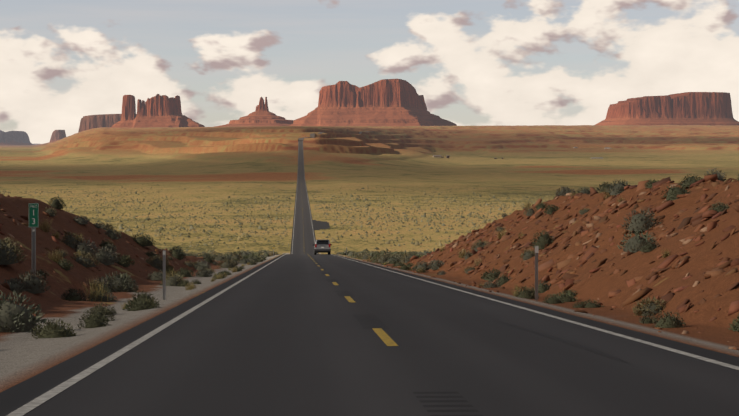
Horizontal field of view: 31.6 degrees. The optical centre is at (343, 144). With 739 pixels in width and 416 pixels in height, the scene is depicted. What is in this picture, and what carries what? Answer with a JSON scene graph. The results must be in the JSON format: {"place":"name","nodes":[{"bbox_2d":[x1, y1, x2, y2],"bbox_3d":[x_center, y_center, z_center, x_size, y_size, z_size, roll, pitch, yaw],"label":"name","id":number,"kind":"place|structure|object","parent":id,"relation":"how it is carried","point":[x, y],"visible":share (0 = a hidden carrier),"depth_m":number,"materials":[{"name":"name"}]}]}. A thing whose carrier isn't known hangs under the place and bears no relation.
{"place":"outdoors","nodes":[
{"label":"outdoors","id":0,"kind":"place"},
{"bbox_2d":[298,131,372,139],"bbox_3d":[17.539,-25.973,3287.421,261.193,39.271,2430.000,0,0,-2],"label":"road","id":1,"kind":"structure","parent":0,"point":[312,135],"depth_m":2413.75,"materials":[{"name":"brown"}]},
{"bbox_2d":[0,125,738,415],"bbox_3d":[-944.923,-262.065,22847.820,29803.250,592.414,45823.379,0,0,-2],"label":"terrain","id":2,"kind":"structure","parent":0,"point":[290,332],"depth_m":32.11,"materials":[{"name":"soil"}]},
{"bbox_2d":[0,130,32,144],"bbox_3d":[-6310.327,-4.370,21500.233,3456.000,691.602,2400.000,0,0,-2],"label":"mesa","id":3,"kind":"structure","parent":2,"relation":"on","point":[14,138],"depth_m":21377.28,"materials":[{"name":"grey stone"}]},
{"bbox_2d":[29,203,38,275],"bbox_3d":[-7.492,2.400,31.550,0.245,1.960,0.042,0,0,-2],"label":"mile marker sign","id":4,"kind":"object","parent":2,"relation":"on","point":[33,215],"visible":1,"depth_m":31.54,"materials":[{"name":"green metal"}]},
{"bbox_2d":[49,130,65,142],"bbox_3d":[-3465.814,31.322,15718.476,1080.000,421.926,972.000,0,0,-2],"label":"butte","id":5,"kind":"object","parent":2,"relation":"on","point":[56,135],"visible":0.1,"depth_m":15750.26,"materials":[{"name":"stone"}]},
{"bbox_2d":[78,114,136,132],"bbox_3d":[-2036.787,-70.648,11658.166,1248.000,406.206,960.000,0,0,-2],"label":"mesa","id":6,"kind":"structure","parent":2,"relation":"on","point":[88,122],"depth_m":11489.99,"materials":[{"name":"stone"}]},
{"bbox_2d":[110,94,204,127],"bbox_3d":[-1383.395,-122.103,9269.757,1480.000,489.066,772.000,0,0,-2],"label":"butte","id":7,"kind":"object","parent":2,"relation":"on","point":[157,110],"visible":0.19,"depth_m":9403.63,"materials":[{"name":"brown stone"}]},
{"bbox_2d":[163,250,165,299],"bbox_3d":[-4.340,3.295,31.550,0.069,1.470,0.032,0,0,-2],"label":"delineator","id":8,"kind":"object","parent":2,"relation":"on","point":[164,274],"visible":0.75,"depth_m":31.56,"materials":[{"name":"silver metal"}]},
{"bbox_2d":[215,97,293,126],"bbox_3d":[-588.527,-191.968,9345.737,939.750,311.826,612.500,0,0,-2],"label":"butte twin spires","id":9,"kind":"object","parent":2,"relation":"on","point":[261,115],"visible":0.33,"depth_m":9341.85,"materials":[{"name":"brown stone"}]},
{"bbox_2d":[0,184,585,253],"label":"valley bush","id":10,"kind":"object","parent":2,"relation":"on","point":[285,205],"visible":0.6,"depth_m":538.71,"materials":[{"name":"green plant"}]},
{"bbox_2d":[313,239,331,254],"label":"suv","id":11,"kind":"object","parent":2,"relation":"on","point":[322,246],"visible":1,"depth_m":173.53,"materials":[{"name":"grey paint"}]},
{"bbox_2d":[301,186,397,345],"bbox_3d":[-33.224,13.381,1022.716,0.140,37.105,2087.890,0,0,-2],"label":"dashes","id":12,"kind":"object","parent":2,"relation":"on","point":[387,340],"visible":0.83,"depth_m":18.16,"materials":[{"name":"yellow paint"}]},
{"bbox_2d":[0,168,738,338],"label":"shrubs","id":13,"kind":"object","parent":2,"relation":"on","point":[97,292],"visible":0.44,"depth_m":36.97,"materials":[{"name":"green plant"}]},
{"bbox_2d":[0,174,738,349],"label":"rocks","id":14,"kind":"object","parent":2,"relation":"on","point":[668,295],"visible":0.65,"depth_m":37.18,"materials":[{"name":"brown stone"}]},
{"bbox_2d":[6,147,738,415],"bbox_3d":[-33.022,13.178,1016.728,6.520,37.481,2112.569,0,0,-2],"label":"edge lines","id":15,"kind":"structure","parent":2,"relation":"on","point":[36,402],"depth_m":15.40,"materials":[{"name":"white paint"}]},
{"bbox_2d":[289,79,456,125],"bbox_3d":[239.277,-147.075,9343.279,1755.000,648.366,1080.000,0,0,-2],"label":"mesa","id":16,"kind":"structure","parent":2,"relation":"on","point":[391,102],"depth_m":9282.36,"materials":[{"name":"brown stone"}]},
{"bbox_2d":[362,266,628,362],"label":"road tyre marks","id":17,"kind":"object","parent":2,"relation":"on","point":[583,346],"depth_m":16.41,"materials":[{"name":"black rubber"}]},
{"bbox_2d":[535,246,537,299],"bbox_3d":[4.509,3.150,30.545,0.085,1.560,0.035,0,0,-2],"label":"delineator","id":18,"kind":"object","parent":2,"relation":"on","point":[536,272],"visible":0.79,"depth_m":30.56,"materials":[{"name":"silver metal"}]},
{"bbox_2d":[596,92,738,125],"bbox_3d":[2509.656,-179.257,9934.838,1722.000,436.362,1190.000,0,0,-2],"label":"mesa","id":19,"kind":"structure","parent":2,"relation":"on","point":[699,108],"depth_m":9796.44,"materials":[{"name":"brown stone"}]},
{"bbox_2d":[0,0,738,143],"label":"sky","id":20,"kind":"structure","parent":0,"point":[472,62],"materials":[{"name":"white"}]}
]}

